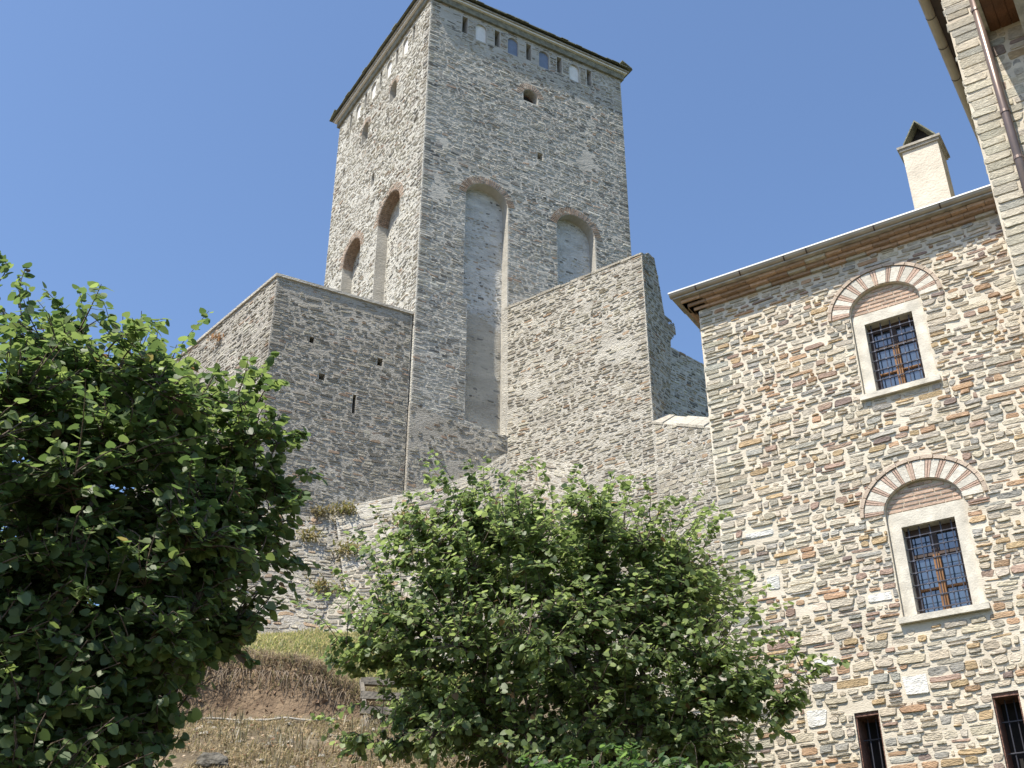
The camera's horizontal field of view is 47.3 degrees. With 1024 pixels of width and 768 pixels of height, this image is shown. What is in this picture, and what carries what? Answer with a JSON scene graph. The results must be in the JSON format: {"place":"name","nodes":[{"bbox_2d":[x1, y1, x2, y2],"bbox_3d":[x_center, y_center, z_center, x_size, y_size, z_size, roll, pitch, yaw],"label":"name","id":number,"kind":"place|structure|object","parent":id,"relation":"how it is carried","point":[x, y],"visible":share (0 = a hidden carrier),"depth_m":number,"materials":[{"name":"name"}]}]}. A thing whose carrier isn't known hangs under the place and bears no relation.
{"place":"outdoors","nodes":[
{"label":"outdoors","id":0,"kind":"place"},
{"bbox_2d":[101,648,683,767],"bbox_3d":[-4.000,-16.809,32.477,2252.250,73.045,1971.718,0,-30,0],"label":"ground","id":1,"kind":"structure","parent":0,"point":[305,705],"depth_m":21.06,"materials":[{"name":"soil"}]},
{"bbox_2d":[0,251,327,767],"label":"judas tree","id":2,"kind":"object","parent":1,"relation":"on","point":[162,565],"visible":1,"depth_m":7.18,"materials":[{"name":"green plant"}]},
{"bbox_2d":[195,752,228,767],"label":"rock","id":3,"kind":"object","parent":1,"relation":"on","point":[205,759],"visible":0.9,"depth_m":16.78,"materials":[{"name":"grey stone"}]},
{"bbox_2d":[200,717,337,721],"bbox_3d":[-4.620,5.887,20.423,3.190,0.267,0.614,0,-30,0],"label":"water pipe","id":4,"kind":"object","parent":1,"relation":"on","point":[227,719],"visible":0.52,"depth_m":20.37,"materials":[{"name":"plastic"}]},
{"bbox_2d":[134,273,412,515],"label":"stone bastion","id":5,"kind":"object","parent":1,"relation":"on","point":[341,365],"visible":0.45,"depth_m":40.39,"materials":[{"name":"grey stone"}]},
{"bbox_2d":[206,330,223,345],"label":"weed clump","id":6,"kind":"object","parent":5,"relation":"on","point":[218,337],"visible":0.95,"depth_m":43.08,"materials":[{"name":"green plant"}]},
{"bbox_2d":[206,506,343,633],"bbox_3d":[-9.287,6.686,35.839,11.070,6.349,4.188,-14,-33,22],"label":"bastion footing","id":7,"kind":"object","parent":1,"relation":"on","point":[294,617],"visible":0.16,"depth_m":35.13,"materials":[{"name":"stone"}]},
{"bbox_2d":[296,523,324,542],"bbox_3d":[-6.309,4.684,36.506,1.026,0.623,0.950,0,-30,0],"label":"weed clump","id":8,"kind":"object","parent":7,"relation":"on","point":[312,534],"visible":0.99,"depth_m":36.42,"materials":[{"name":"green plant"}]},
{"bbox_2d":[306,500,336,520],"bbox_3d":[-6.214,4.012,37.449,1.309,0.748,0.866,0,-30,0],"label":"weed clump","id":9,"kind":"object","parent":7,"relation":"on","point":[316,511],"visible":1,"depth_m":37.41,"materials":[{"name":"green plant"}]},
{"bbox_2d":[306,571,345,597],"bbox_3d":[-5.706,6.051,35.090,1.414,1.014,0.974,8,-31,-13],"label":"weed clump","id":10,"kind":"object","parent":7,"relation":"on","point":[323,583],"visible":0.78,"depth_m":34.94,"materials":[{"name":"green plant"}]},
{"bbox_2d":[178,667,373,716],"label":"bare roots","id":11,"kind":"object","parent":1,"relation":"hanging from","point":[262,675],"visible":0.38,"depth_m":21.28,"materials":[{"name":"brown plant"}]},
{"bbox_2d":[181,661,377,718],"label":"earth clods","id":12,"kind":"object","parent":1,"relation":"on","point":[290,666],"visible":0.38,"depth_m":21.20,"materials":[{"name":"brown soil"}]},
{"bbox_2d":[198,645,420,708],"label":"dry grass","id":13,"kind":"structure","parent":1,"relation":"on","point":[306,661],"depth_m":21.52,"materials":[{"name":"brown plant"}]},
{"bbox_2d":[153,716,476,767],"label":"loose stones","id":14,"kind":"object","parent":1,"relation":"on","point":[289,723],"visible":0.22,"depth_m":18.99,"materials":[{"name":"grey stone"}]},
{"bbox_2d":[96,715,540,767],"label":"fallen leaves","id":15,"kind":"object","parent":1,"relation":"on","point":[327,743],"visible":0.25,"depth_m":18.10,"materials":[{"name":"brown plant"}]},
{"bbox_2d":[96,702,548,767],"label":"dry grass","id":16,"kind":"structure","parent":1,"relation":"on","point":[321,732],"depth_m":17.99,"materials":[{"name":"beige plant"}]},
{"bbox_2d":[241,627,471,707],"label":"meadow grass","id":17,"kind":"structure","parent":1,"relation":"on","point":[314,641],"depth_m":25.05,"materials":[{"name":"green plant"}]},
{"bbox_2d":[359,677,408,725],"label":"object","id":18,"kind":"structure","parent":1,"relation":"on","point":[367,695],"depth_m":20.60,"materials":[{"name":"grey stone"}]},
{"bbox_2d":[334,452,589,586],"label":"battered buttress","id":19,"kind":"structure","parent":1,"relation":"on","point":[556,473],"depth_m":38.82,"materials":[{"name":"stone"}]},
{"bbox_2d":[330,498,359,516],"bbox_3d":[-5.419,3.994,37.688,1.133,0.672,0.776,0,-30,0],"label":"weed clump","id":20,"kind":"object","parent":19,"relation":"on","point":[346,508],"visible":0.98,"depth_m":37.69,"materials":[{"name":"green plant"}]},
{"bbox_2d":[324,535,371,563],"bbox_3d":[-5.149,5.157,36.219,1.690,1.054,0.935,0,-30,0],"label":"weed clump","id":21,"kind":"object","parent":19,"relation":"attached to","point":[343,548],"visible":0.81,"depth_m":36.21,"materials":[{"name":"green plant"}]},
{"bbox_2d":[382,504,428,529],"bbox_3d":[-3.344,4.336,37.850,1.758,1.007,1.243,-11,-32,19],"label":"weed clump","id":22,"kind":"object","parent":19,"relation":"on","point":[402,513],"visible":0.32,"depth_m":37.72,"materials":[{"name":"green plant"}]},
{"bbox_2d":[324,0,631,492],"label":"stone tower","id":23,"kind":"structure","parent":1,"relation":"on","point":[480,183],"depth_m":49.42,"materials":[{"name":"stone"}]},
{"bbox_2d":[523,95,532,102],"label":"window","id":24,"kind":"structure","parent":23,"relation":"in","point":[526,98],"depth_m":52.31,"materials":[{"name":"black brick"}]},
{"bbox_2d":[323,556,738,726],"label":"retaining wall","id":25,"kind":"structure","parent":1,"relation":"on","point":[358,580],"depth_m":31.78,"materials":[{"name":"stone"}]},
{"bbox_2d":[290,450,849,767],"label":"judas tree","id":26,"kind":"object","parent":1,"relation":"on","point":[484,716],"visible":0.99,"depth_m":12.91,"materials":[{"name":"green plant"}]},
{"bbox_2d":[502,252,675,572],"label":"buttress wall","id":27,"kind":"structure","parent":1,"relation":"on","point":[586,368],"depth_m":41.61,"materials":[{"name":"stone"}]},
{"bbox_2d":[507,742,751,767],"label":"shrub","id":28,"kind":"object","parent":1,"relation":"on","point":[633,755],"visible":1,"depth_m":8.19,"materials":[{"name":"green plant"}]},
{"bbox_2d":[606,414,739,746],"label":"coped wall","id":29,"kind":"structure","parent":1,"relation":"on","point":[684,457],"depth_m":37.27,"materials":[{"name":"stone"}]},
{"bbox_2d":[671,347,708,416],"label":"curtain wall","id":30,"kind":"structure","parent":1,"relation":"on","point":[688,391],"depth_m":50.41,"materials":[{"name":"stone"}]},
{"bbox_2d":[668,120,1023,767],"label":"stone building","id":31,"kind":"structure","parent":1,"relation":"on","point":[864,389],"depth_m":16.54,"materials":[{"name":"beige stone"}]},
{"bbox_2d":[855,711,886,767],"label":"slit window","id":32,"kind":"structure","parent":31,"relation":"in","point":[869,731],"depth_m":15.26,"materials":[{"name":"black metal"}]},
{"bbox_2d":[828,262,941,401],"bbox_3d":[5.686,-0.792,17.536,1.730,2.230,0.395,-18,-35,27],"label":"window","id":33,"kind":"structure","parent":31,"relation":"in","point":[894,350],"depth_m":17.56,"materials":[{"name":"beige stone"}]},
{"bbox_2d":[860,454,990,624],"bbox_3d":[5.686,2.084,15.848,1.730,2.320,0.395,-18,-35,27],"label":"window","id":34,"kind":"structure","parent":31,"relation":"in","point":[938,576],"depth_m":15.86,"materials":[{"name":"beige stone"}]},
{"bbox_2d":[992,691,1023,767],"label":"slit window","id":35,"kind":"structure","parent":31,"relation":"in","point":[1007,705],"depth_m":14.44,"materials":[{"name":"black metal"}]},
{"bbox_2d":[918,0,1023,307],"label":"tall building","id":36,"kind":"structure","parent":1,"relation":"on","point":[980,44],"depth_m":17.78,"materials":[{"name":"stone"}]},
{"bbox_2d":[0,0,989,605],"label":"sky","id":37,"kind":"structure","parent":0,"point":[176,158],"materials":[{"name":"blue"}]}
]}

